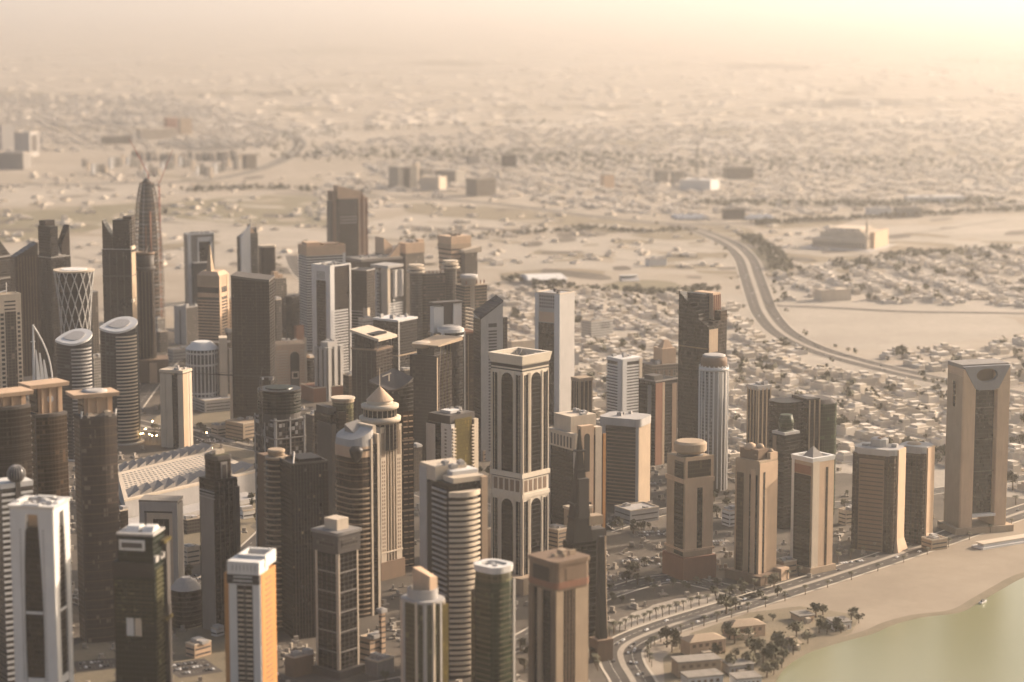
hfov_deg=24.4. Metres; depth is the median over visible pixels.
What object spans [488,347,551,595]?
striped tower
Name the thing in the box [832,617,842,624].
shade tree
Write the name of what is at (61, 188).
field
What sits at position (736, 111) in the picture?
field
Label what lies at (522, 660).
shade tree
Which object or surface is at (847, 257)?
field
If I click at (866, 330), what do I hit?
sand lot
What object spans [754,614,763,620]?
shade tree
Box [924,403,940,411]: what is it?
villa
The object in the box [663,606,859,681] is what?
shore gardens
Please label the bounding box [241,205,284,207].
field
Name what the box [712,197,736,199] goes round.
field
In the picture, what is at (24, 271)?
glass tower
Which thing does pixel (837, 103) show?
field
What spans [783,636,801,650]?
shore villa
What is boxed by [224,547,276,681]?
orange sided tower
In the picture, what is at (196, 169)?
apartment block
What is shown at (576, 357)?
office block
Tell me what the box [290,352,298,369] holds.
arch window
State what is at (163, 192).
field
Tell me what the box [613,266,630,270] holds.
field
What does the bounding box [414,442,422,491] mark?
building
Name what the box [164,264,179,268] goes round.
field
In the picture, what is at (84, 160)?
apartment block
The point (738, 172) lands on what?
office block
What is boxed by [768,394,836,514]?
round shouldered tower
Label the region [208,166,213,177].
apartment block
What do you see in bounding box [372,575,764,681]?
road
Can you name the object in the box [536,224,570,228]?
field
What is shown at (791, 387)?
villa
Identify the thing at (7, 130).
office block
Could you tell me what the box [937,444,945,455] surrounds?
shade tree
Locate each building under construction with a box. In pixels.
[406,256,459,340]
[455,274,486,328]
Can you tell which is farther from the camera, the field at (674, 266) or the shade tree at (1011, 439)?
the field at (674, 266)
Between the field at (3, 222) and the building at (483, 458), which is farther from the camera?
the field at (3, 222)
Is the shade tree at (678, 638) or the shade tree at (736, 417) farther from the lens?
the shade tree at (736, 417)
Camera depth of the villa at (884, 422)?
2922.94 m
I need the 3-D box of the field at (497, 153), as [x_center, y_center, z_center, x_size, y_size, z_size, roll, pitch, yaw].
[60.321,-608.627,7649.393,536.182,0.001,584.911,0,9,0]
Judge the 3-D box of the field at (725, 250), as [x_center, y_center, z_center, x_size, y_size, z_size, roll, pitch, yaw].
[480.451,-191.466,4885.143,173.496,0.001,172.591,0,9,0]
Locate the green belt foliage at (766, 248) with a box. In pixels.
[180,118,1023,294]
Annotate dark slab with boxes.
[279,452,328,638]
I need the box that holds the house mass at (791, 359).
[487,245,1023,372]
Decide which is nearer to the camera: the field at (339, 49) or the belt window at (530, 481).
the belt window at (530, 481)
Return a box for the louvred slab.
[600,411,652,512]
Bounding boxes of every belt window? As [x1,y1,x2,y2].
[494,476,496,487]
[499,477,502,488]
[505,478,507,489]
[510,479,513,490]
[516,480,518,491]
[524,480,527,492]
[529,479,531,490]
[534,478,536,489]
[538,477,541,488]
[543,476,545,487]
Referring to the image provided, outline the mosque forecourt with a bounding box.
[789,239,893,267]
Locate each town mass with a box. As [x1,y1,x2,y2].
[0,40,1023,128]
[0,94,1023,268]
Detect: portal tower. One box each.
[159,365,192,447]
[183,231,214,304]
[311,261,351,372]
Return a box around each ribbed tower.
[639,373,677,464]
[746,380,771,447]
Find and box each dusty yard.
[73,641,115,681]
[172,625,225,681]
[184,493,255,554]
[193,410,254,459]
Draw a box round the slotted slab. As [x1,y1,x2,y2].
[473,295,509,461]
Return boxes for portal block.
[139,495,184,585]
[548,408,606,535]
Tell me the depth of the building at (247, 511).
2417.38 m
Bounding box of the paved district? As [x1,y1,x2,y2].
[26,332,1023,681]
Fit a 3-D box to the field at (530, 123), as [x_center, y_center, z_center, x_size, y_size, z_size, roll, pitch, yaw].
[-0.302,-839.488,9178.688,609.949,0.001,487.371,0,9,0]
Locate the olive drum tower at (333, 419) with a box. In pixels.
[314,395,354,515]
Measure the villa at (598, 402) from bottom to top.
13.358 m
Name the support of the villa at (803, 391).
on the ground at (174, 40)
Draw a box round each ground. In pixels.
[0,0,1023,681]
[503,291,1023,498]
[768,248,1023,316]
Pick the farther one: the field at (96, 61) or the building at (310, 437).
the field at (96, 61)
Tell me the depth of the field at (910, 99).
11151.67 m
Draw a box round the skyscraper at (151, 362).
[136,247,168,382]
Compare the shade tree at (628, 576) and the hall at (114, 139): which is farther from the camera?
the hall at (114, 139)
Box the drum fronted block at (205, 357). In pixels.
[185,335,229,409]
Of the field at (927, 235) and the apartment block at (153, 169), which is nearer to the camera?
the field at (927, 235)
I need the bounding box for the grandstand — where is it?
[619,274,639,281]
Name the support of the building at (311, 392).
on the ground at (174, 40)
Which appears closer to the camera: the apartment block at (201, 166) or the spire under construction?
the spire under construction
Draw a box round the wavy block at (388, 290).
[370,262,402,316]
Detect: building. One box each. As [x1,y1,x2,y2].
[93,353,100,387]
[119,505,127,529]
[155,317,164,329]
[156,329,167,352]
[167,346,186,361]
[183,515,199,533]
[184,543,199,564]
[185,636,211,658]
[192,394,229,412]
[211,422,224,435]
[211,624,223,636]
[224,328,231,347]
[225,416,253,440]
[229,298,231,328]
[240,505,254,518]
[275,296,281,340]
[284,647,313,677]
[301,382,342,402]
[306,410,314,453]
[307,354,314,382]
[343,370,351,394]
[358,316,372,326]
[359,631,379,662]
[364,652,393,677]
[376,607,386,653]
[400,367,409,374]
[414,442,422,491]
[482,450,485,461]
[488,527,490,558]
[548,523,566,549]
[614,501,658,523]
[722,505,734,526]
[776,556,796,573]
[838,504,851,524]
[921,533,947,550]
[972,534,1023,549]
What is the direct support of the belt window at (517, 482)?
in the striped tower at (519, 473)
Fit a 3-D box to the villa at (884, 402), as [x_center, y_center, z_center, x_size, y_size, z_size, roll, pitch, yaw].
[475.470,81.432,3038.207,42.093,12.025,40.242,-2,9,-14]
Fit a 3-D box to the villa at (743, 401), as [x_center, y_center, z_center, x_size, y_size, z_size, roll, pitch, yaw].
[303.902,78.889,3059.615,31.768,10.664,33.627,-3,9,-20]
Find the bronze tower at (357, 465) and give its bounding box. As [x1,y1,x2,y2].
[335,419,380,617]
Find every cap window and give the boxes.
[316,537,333,548]
[342,537,356,547]
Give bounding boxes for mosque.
[799,216,896,251]
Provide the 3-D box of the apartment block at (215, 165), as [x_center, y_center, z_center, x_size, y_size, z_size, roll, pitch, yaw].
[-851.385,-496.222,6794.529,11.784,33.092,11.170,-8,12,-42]
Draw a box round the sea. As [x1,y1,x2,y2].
[776,578,1023,681]
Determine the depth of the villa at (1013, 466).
2637.44 m
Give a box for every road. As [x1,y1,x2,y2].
[6,125,306,184]
[140,255,298,408]
[141,420,490,510]
[146,412,160,426]
[196,531,255,584]
[365,195,1016,224]
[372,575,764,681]
[599,503,1023,681]
[606,474,1023,531]
[664,223,1023,399]
[766,304,1023,314]
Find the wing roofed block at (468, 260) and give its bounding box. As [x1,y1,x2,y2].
[460,245,481,283]
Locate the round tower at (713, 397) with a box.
[698,353,728,490]
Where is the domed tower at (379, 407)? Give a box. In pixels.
[359,368,404,580]
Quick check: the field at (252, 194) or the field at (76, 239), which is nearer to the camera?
the field at (76, 239)
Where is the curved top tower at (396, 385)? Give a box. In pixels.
[369,368,414,566]
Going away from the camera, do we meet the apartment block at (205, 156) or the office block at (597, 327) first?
the office block at (597, 327)
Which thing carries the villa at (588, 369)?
on the ground at (174, 40)
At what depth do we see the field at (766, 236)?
5131.38 m
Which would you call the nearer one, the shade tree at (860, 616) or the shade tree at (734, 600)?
the shade tree at (860, 616)
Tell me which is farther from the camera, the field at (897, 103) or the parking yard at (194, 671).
the field at (897, 103)
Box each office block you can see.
[0,123,14,150]
[0,151,31,169]
[14,131,38,156]
[90,290,99,353]
[164,117,177,131]
[174,303,198,344]
[178,117,191,134]
[233,154,238,169]
[242,153,256,168]
[271,271,285,337]
[375,236,395,254]
[389,165,416,187]
[398,238,424,315]
[413,161,419,180]
[419,167,432,184]
[420,175,446,190]
[435,168,464,183]
[466,154,479,164]
[466,176,495,196]
[501,153,516,166]
[571,375,592,412]
[574,351,578,364]
[581,316,612,337]
[600,174,613,187]
[645,256,666,265]
[654,169,667,182]
[671,170,684,183]
[722,207,744,219]
[723,166,753,178]
[814,286,851,301]
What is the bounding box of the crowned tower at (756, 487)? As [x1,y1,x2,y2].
[725,442,788,585]
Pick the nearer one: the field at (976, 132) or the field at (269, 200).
the field at (269, 200)
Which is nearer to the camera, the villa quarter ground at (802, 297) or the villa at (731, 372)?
the villa at (731, 372)
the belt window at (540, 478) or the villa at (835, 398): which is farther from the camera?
the villa at (835, 398)
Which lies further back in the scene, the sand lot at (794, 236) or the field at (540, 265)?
the sand lot at (794, 236)
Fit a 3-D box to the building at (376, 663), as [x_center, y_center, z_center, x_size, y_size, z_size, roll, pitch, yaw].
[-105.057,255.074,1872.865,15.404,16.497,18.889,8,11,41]
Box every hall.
[101,134,131,144]
[118,442,255,524]
[136,127,176,139]
[346,243,402,270]
[507,337,534,348]
[680,177,718,190]
[865,205,892,214]
[893,205,921,216]
[904,195,966,202]
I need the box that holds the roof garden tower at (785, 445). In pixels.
[772,413,799,528]
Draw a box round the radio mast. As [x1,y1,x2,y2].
[695,142,698,173]
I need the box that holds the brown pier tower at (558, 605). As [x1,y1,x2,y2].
[528,548,589,681]
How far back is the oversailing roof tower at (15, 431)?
1972.79 m
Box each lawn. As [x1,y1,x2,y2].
[0,203,166,242]
[153,414,160,423]
[161,195,371,225]
[403,203,754,239]
[499,268,604,278]
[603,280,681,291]
[738,240,784,273]
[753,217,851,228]
[888,241,978,257]
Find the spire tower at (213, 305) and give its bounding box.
[197,245,229,340]
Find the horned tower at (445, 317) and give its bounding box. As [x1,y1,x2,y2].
[427,300,473,410]
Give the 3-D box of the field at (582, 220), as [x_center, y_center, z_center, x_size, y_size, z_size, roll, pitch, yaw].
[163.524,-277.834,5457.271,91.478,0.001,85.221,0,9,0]
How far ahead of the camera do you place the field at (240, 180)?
6564.14 m
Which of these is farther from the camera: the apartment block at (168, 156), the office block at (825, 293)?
the apartment block at (168, 156)
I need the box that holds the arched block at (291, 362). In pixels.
[276,337,306,386]
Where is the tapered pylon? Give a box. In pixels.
[589,536,613,661]
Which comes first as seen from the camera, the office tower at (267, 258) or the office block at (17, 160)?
the office tower at (267, 258)
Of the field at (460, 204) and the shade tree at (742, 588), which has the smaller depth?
the shade tree at (742, 588)
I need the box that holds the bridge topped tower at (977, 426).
[937,358,1013,534]
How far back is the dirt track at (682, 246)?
4916.26 m
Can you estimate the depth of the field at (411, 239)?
5051.14 m
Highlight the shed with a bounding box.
[520,273,567,285]
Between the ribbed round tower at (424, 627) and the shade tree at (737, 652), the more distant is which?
the shade tree at (737, 652)
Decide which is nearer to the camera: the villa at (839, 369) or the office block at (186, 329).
the villa at (839, 369)
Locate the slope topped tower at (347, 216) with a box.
[327,185,367,255]
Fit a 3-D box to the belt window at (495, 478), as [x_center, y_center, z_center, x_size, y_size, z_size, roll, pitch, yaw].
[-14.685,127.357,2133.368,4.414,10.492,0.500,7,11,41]
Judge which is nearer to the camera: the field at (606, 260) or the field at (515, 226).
the field at (606, 260)
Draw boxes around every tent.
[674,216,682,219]
[743,215,753,219]
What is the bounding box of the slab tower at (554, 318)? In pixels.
[535,288,574,423]
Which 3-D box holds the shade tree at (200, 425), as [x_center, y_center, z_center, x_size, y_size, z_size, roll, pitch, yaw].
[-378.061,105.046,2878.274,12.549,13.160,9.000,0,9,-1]
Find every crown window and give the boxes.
[533,563,548,581]
[566,567,576,579]
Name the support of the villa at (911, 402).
on the ground at (174, 40)
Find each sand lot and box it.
[0,182,141,205]
[6,218,374,274]
[368,215,562,238]
[477,236,736,273]
[754,229,821,250]
[781,310,1023,349]
[883,216,1023,247]
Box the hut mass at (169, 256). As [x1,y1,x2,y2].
[0,171,832,269]
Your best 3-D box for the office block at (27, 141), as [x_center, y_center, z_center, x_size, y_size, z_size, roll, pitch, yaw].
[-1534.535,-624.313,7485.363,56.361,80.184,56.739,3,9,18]
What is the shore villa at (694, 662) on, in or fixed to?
on the shore gardens
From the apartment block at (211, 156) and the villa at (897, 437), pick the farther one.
the apartment block at (211, 156)
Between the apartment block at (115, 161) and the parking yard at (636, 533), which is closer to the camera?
the parking yard at (636, 533)
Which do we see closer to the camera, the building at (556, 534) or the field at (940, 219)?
the building at (556, 534)
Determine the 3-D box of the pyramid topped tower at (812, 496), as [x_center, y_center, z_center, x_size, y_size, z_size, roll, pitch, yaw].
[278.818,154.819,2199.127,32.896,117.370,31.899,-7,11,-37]
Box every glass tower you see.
[0,242,10,292]
[10,241,40,380]
[38,219,70,376]
[102,215,136,322]
[113,523,172,681]
[311,515,364,679]
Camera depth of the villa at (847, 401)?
3023.42 m
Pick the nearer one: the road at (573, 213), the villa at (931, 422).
the villa at (931, 422)
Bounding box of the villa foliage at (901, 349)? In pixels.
[157,221,1023,417]
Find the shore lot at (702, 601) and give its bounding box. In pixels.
[616,593,731,629]
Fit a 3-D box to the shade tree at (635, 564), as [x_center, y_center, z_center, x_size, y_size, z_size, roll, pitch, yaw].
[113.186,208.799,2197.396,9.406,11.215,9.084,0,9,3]
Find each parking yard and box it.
[74,658,115,671]
[172,658,222,677]
[185,573,200,577]
[193,439,220,443]
[277,671,291,681]
[301,406,315,410]
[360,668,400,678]
[606,573,634,583]
[615,555,661,568]
[625,530,665,537]
[713,539,733,546]
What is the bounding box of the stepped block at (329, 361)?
[314,338,343,401]
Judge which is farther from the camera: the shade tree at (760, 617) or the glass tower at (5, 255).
the glass tower at (5, 255)
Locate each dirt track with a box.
[164,221,232,225]
[236,236,374,244]
[635,207,742,234]
[643,243,710,247]
[888,219,1007,237]
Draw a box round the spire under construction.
[562,429,604,643]
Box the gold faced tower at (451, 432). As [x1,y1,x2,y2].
[426,406,477,467]
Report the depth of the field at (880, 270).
4505.22 m
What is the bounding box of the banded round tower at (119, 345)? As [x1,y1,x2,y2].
[99,316,143,445]
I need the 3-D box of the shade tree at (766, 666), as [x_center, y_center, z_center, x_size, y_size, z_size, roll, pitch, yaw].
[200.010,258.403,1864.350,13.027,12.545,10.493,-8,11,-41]
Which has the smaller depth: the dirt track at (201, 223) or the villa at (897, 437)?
the villa at (897, 437)
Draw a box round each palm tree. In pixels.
[591,655,599,668]
[609,621,618,633]
[628,615,635,626]
[686,597,694,607]
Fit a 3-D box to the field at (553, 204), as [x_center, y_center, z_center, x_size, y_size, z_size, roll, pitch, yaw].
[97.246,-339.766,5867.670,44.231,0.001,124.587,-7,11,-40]
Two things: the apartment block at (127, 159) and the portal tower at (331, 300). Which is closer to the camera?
the portal tower at (331, 300)
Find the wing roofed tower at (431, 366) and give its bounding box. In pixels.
[410,335,462,460]
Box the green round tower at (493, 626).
[471,558,514,681]
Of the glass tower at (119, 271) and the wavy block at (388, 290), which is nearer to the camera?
the glass tower at (119, 271)
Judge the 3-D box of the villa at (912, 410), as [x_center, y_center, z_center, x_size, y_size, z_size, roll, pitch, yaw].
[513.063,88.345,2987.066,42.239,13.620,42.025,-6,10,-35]
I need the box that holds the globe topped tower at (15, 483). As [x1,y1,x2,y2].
[0,465,32,681]
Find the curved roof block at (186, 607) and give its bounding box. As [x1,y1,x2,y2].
[171,576,201,627]
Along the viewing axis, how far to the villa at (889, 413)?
2954.29 m
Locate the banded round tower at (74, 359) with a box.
[55,328,93,461]
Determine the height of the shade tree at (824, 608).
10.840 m
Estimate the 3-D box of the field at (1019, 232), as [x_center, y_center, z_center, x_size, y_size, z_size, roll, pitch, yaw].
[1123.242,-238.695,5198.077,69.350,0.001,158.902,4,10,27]
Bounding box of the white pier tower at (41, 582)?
[7,495,73,681]
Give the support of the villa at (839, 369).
on the ground at (174, 40)
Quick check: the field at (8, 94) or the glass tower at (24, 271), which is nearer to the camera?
the glass tower at (24, 271)
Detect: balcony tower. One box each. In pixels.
[257,447,289,630]
[419,458,487,678]
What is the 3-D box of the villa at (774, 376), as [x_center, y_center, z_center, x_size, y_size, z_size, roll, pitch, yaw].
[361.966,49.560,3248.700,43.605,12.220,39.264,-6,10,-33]
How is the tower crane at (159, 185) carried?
on the ground at (174, 40)
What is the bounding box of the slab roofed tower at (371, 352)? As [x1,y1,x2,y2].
[349,325,396,419]
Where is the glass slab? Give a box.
[229,271,275,418]
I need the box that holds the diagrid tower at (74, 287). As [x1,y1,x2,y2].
[53,267,94,334]
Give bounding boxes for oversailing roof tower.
[0,386,33,494]
[18,378,72,609]
[65,387,119,642]
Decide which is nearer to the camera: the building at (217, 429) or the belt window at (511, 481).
the belt window at (511, 481)
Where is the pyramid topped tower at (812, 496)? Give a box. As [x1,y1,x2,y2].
[790,446,835,574]
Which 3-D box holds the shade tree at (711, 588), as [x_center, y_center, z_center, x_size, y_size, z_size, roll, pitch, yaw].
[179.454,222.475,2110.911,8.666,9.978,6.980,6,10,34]
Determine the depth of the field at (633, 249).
4861.24 m
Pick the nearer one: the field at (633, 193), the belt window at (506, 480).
the belt window at (506, 480)
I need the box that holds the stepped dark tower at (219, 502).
[199,448,240,630]
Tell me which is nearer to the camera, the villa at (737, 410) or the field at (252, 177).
the villa at (737, 410)
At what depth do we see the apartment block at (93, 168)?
6779.53 m
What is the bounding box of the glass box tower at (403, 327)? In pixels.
[372,313,417,370]
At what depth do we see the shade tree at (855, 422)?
2897.40 m
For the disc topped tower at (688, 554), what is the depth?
2164.44 m
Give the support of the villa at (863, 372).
on the ground at (174, 40)
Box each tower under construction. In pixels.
[135,178,164,317]
[254,384,305,546]
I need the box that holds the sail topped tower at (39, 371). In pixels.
[30,325,52,379]
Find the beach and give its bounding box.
[755,520,1023,636]
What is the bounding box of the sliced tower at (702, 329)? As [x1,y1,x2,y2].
[677,290,726,438]
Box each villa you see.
[575,366,604,376]
[575,370,598,379]
[593,379,602,388]
[593,397,606,409]
[593,407,601,412]
[596,382,606,390]
[596,411,605,418]
[670,653,721,677]
[680,632,726,654]
[680,668,724,681]
[721,658,754,674]
[722,618,765,639]
[728,408,746,413]
[728,411,746,423]
[728,416,733,424]
[728,417,746,430]
[728,426,743,444]
[728,438,745,450]
[728,450,739,466]
[728,458,734,468]
[728,465,734,475]
[728,670,762,681]
[729,370,738,375]
[729,374,742,383]
[729,378,736,387]
[729,389,744,395]
[729,394,741,404]
[730,383,746,393]
[732,397,746,408]
[732,433,745,444]
[736,402,746,410]
[737,376,757,383]
[739,366,768,377]
[750,370,773,380]
[757,372,786,383]
[771,386,778,396]
[771,389,792,397]
[776,375,806,386]
[777,369,798,375]
[781,385,796,391]
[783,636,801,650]
[789,609,814,623]
[792,389,808,393]
[796,374,811,383]
[797,367,826,378]
[799,377,817,385]
[799,379,829,392]
[805,390,820,394]
[818,369,842,380]
[818,382,847,394]
[825,616,852,630]
[827,366,845,371]
[830,395,846,402]
[833,371,860,382]
[836,423,857,437]
[836,450,852,463]
[837,383,870,394]
[837,406,846,415]
[837,441,854,452]
[840,381,852,389]
[841,398,852,404]
[842,373,879,386]
[842,390,861,399]
[843,401,868,415]
[843,409,864,420]
[847,426,876,439]
[852,431,880,442]
[853,390,879,403]
[854,423,872,428]
[858,370,871,373]
[858,413,878,423]
[859,406,882,417]
[862,395,881,405]
[863,417,895,427]
[864,389,890,396]
[867,399,892,410]
[870,433,899,444]
[871,372,887,383]
[872,426,884,431]
[873,380,899,389]
[879,375,899,383]
[879,411,896,417]
[880,402,909,414]
[881,430,896,435]
[882,397,893,402]
[883,383,913,394]
[885,388,918,398]
[886,433,906,443]
[888,413,905,424]
[890,417,912,430]
[892,399,906,403]
[893,423,930,436]
[895,377,920,388]
[900,404,930,416]
[904,400,924,407]
[906,413,941,425]
[908,392,942,404]
[917,387,935,395]
[917,426,937,437]
[918,419,939,428]
[921,433,945,446]
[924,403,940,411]
[926,410,941,419]
[927,429,945,438]
[933,389,945,398]
[935,450,944,464]
[937,398,946,408]
[937,425,945,429]
[938,414,946,422]
[939,407,946,417]
[1007,459,1023,474]
[1008,424,1023,433]
[1008,432,1020,442]
[1008,443,1023,450]
[1008,447,1022,460]
[1008,481,1023,491]
[1009,394,1023,405]
[1009,404,1023,409]
[1009,407,1023,421]
[1009,412,1023,424]
[1010,366,1020,377]
[1010,376,1023,387]
[1013,451,1023,465]
[1015,371,1023,380]
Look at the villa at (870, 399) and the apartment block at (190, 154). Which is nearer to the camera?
the villa at (870, 399)
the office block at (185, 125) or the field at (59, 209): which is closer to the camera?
the field at (59, 209)
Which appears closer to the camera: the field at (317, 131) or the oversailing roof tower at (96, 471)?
the oversailing roof tower at (96, 471)
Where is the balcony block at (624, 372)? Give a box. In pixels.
[606,352,641,412]
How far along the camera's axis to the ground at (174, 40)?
14705.64 m
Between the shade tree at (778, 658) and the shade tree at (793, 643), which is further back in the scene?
the shade tree at (793, 643)
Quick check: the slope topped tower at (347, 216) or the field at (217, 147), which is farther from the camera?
the field at (217, 147)
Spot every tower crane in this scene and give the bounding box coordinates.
[129,139,155,177]
[152,150,172,315]
[196,368,272,452]
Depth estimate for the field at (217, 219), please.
5479.27 m
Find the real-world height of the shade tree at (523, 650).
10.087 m
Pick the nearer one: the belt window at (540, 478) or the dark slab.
the dark slab
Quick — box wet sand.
[764,572,1023,681]
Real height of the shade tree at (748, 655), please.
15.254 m
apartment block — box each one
[82,158,86,166]
[86,160,91,170]
[91,163,95,173]
[95,163,98,172]
[99,163,104,173]
[108,156,113,168]
[113,157,116,166]
[117,156,121,166]
[121,154,125,162]
[125,156,129,164]
[130,157,134,166]
[131,150,137,157]
[135,158,139,166]
[138,151,143,160]
[138,162,142,170]
[143,162,147,173]
[145,150,150,160]
[148,162,151,173]
[151,166,155,174]
[152,151,157,160]
[155,166,160,175]
[159,153,165,160]
[160,161,164,170]
[165,160,168,169]
[166,152,172,160]
[169,161,173,168]
[173,153,177,164]
[178,155,181,165]
[182,157,186,167]
[187,151,192,159]
[187,158,191,166]
[191,159,195,170]
[194,152,200,160]
[195,165,198,174]
[199,163,204,173]
[201,152,208,160]
[204,166,207,176]
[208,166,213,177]
[209,151,214,160]
[212,162,217,173]
[216,151,222,160]
[218,162,220,172]
[221,160,225,171]
[223,151,228,159]
[226,156,229,166]
[230,150,235,160]
[642,339,677,423]
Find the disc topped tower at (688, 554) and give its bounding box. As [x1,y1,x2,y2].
[662,438,715,580]
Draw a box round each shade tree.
[151,423,158,430]
[184,568,191,575]
[196,422,205,432]
[249,498,255,505]
[380,670,389,680]
[484,466,490,476]
[517,637,526,650]
[518,657,527,671]
[521,645,527,652]
[618,520,623,528]
[621,571,631,583]
[625,564,633,572]
[629,561,638,571]
[630,523,639,533]
[632,573,643,584]
[636,520,645,530]
[640,556,649,564]
[644,576,654,585]
[658,625,677,646]
[663,636,678,651]
[670,578,677,586]
[671,628,680,636]
[676,636,681,648]
[685,583,691,590]
[709,585,717,595]
[709,643,725,654]
[712,578,722,586]
[713,505,720,516]
[716,594,733,613]
[720,622,733,639]
[722,498,730,505]
[725,653,736,666]
[726,627,743,642]
[729,597,740,609]
[730,648,739,658]
[733,413,740,419]
[736,577,746,584]
[738,584,746,594]
[741,651,758,662]
[743,627,755,637]
[745,637,765,652]
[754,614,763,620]
[754,652,761,663]
[756,589,764,597]
[759,646,774,663]
[759,661,774,677]
[765,642,780,658]
[767,659,779,672]
[768,573,780,586]
[769,631,787,650]
[769,662,779,674]
[774,585,781,595]
[776,656,783,667]
[777,647,789,659]
[786,621,808,637]
[788,636,802,654]
[802,631,815,643]
[807,602,821,616]
[815,615,826,632]
[819,604,827,614]
[821,621,831,633]
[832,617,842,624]
[832,621,840,631]
[836,623,844,632]
[837,414,849,425]
[840,498,848,506]
[847,606,858,623]
[849,419,859,424]
[855,613,864,622]
[902,436,911,442]
[935,445,944,455]
[935,453,941,462]
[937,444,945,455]
[1007,470,1018,489]
[1009,436,1014,442]
[1015,434,1023,443]
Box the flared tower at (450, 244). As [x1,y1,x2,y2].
[437,233,470,283]
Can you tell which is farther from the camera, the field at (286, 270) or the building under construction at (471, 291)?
the field at (286, 270)
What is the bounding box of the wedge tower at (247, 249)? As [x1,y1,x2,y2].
[237,218,257,272]
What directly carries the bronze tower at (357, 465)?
on the ground at (174, 40)
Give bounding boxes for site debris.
[26,366,935,681]
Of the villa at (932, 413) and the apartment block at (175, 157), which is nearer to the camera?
the villa at (932, 413)
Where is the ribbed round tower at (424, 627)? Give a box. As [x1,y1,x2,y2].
[400,566,448,681]
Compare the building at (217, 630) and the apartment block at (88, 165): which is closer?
the building at (217, 630)
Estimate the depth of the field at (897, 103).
10690.23 m
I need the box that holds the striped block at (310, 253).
[298,241,345,350]
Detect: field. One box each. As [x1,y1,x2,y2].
[0,91,102,96]
[0,99,53,102]
[0,220,14,224]
[0,228,34,231]
[15,126,202,130]
[22,207,54,210]
[23,120,163,126]
[25,185,71,189]
[30,186,64,190]
[31,101,154,106]
[34,207,75,210]
[36,112,194,116]
[36,178,51,179]
[58,232,101,236]
[60,195,88,197]
[65,60,136,63]
[70,238,101,242]
[83,187,115,190]
[146,91,329,94]
[153,140,267,150]
[153,191,190,193]
[155,204,191,207]
[158,236,168,240]
[158,241,219,248]
[159,275,184,280]
[160,100,198,105]
[160,263,176,266]
[161,174,197,178]
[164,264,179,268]
[180,179,220,183]
[181,211,214,212]
[184,176,207,177]
[195,217,234,221]
[214,266,236,271]
[222,179,260,181]
[222,208,247,211]
[223,198,255,201]
[232,129,362,138]
[236,247,297,249]
[239,192,264,195]
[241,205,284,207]
[242,176,264,179]
[243,50,431,53]
[249,198,282,202]
[252,93,283,95]
[258,204,293,206]
[258,234,302,236]
[258,266,291,273]
[259,236,273,238]
[262,214,292,217]
[264,106,332,111]
[267,240,301,246]
[276,88,381,92]
[276,192,318,195]
[276,218,306,221]
[276,261,286,265]
[283,274,298,280]
[294,48,416,50]
[299,202,326,204]
[301,84,405,86]
[324,174,361,177]
[369,223,402,225]
[376,217,393,218]
[383,191,408,194]
[384,72,534,72]
[386,238,437,239]
[388,62,512,66]
[409,225,470,232]
[410,228,468,231]
[424,262,438,266]
[425,242,437,247]
[427,221,486,226]
[431,246,489,251]
[439,203,478,205]
[444,121,577,127]
[456,146,608,158]
[467,227,533,231]
[471,235,492,239]
[473,228,530,234]
[477,264,505,266]
[491,239,521,243]
[492,105,676,109]
[493,201,510,202]
[495,104,601,106]
[496,208,524,210]
[496,236,542,241]
[501,220,558,222]
[503,225,522,228]
[506,205,554,208]
[517,255,572,260]
[524,241,543,246]
[525,62,649,65]
[526,194,564,197]
[526,250,538,255]
[528,261,562,267]
[529,140,668,145]
[532,250,612,258]
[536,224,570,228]
[537,202,567,205]
[540,207,582,211]
[540,268,611,279]
[541,251,582,253]
[551,258,577,261]
[555,237,576,241]
[556,232,606,237]
[563,219,602,221]
[583,207,604,209]
[586,223,633,228]
[599,231,640,237]
[599,258,614,262]
[608,246,667,252]
[612,239,648,243]
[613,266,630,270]
[615,191,645,195]
[639,266,711,270]
[649,264,719,268]
[650,255,703,261]
[655,63,782,66]
[656,144,843,148]
[657,252,722,257]
[662,243,715,247]
[665,137,790,146]
[666,129,739,134]
[675,252,729,256]
[688,242,704,245]
[693,110,762,111]
[696,270,737,273]
[702,83,758,85]
[708,244,780,252]
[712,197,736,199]
[713,240,793,249]
[714,144,806,148]
[717,267,735,269]
[723,273,803,277]
[725,65,820,69]
[733,231,794,239]
[768,122,910,127]
[769,100,898,107]
[771,101,955,108]
[771,212,809,214]
[778,214,830,216]
[783,148,842,152]
[784,253,849,260]
[790,257,812,261]
[794,262,830,267]
[795,239,811,242]
[801,255,867,263]
[815,85,958,88]
[820,250,897,252]
[821,250,850,253]
[823,91,873,94]
[828,98,993,99]
[836,268,851,274]
[849,268,885,274]
[865,224,916,225]
[876,148,1023,155]
[880,117,966,124]
[884,215,922,218]
[888,234,910,238]
[895,243,941,249]
[898,192,934,194]
[903,232,950,237]
[908,263,973,267]
[917,251,971,257]
[918,221,953,224]
[921,100,1023,101]
[930,218,951,220]
[939,61,1023,62]
[944,260,1007,265]
[948,131,1011,143]
[951,181,973,183]
[951,269,1016,278]
[954,190,989,193]
[954,244,986,247]
[957,238,979,240]
[958,226,1010,233]
[970,211,1002,213]
[970,237,1023,240]
[981,241,1023,243]
[1000,253,1022,257]
[1005,230,1023,234]
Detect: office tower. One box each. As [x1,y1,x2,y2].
[0,282,23,387]
[258,244,286,295]
[285,295,303,339]
[351,267,374,346]
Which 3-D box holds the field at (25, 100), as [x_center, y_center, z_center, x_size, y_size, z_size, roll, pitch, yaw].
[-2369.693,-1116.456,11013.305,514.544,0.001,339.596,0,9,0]

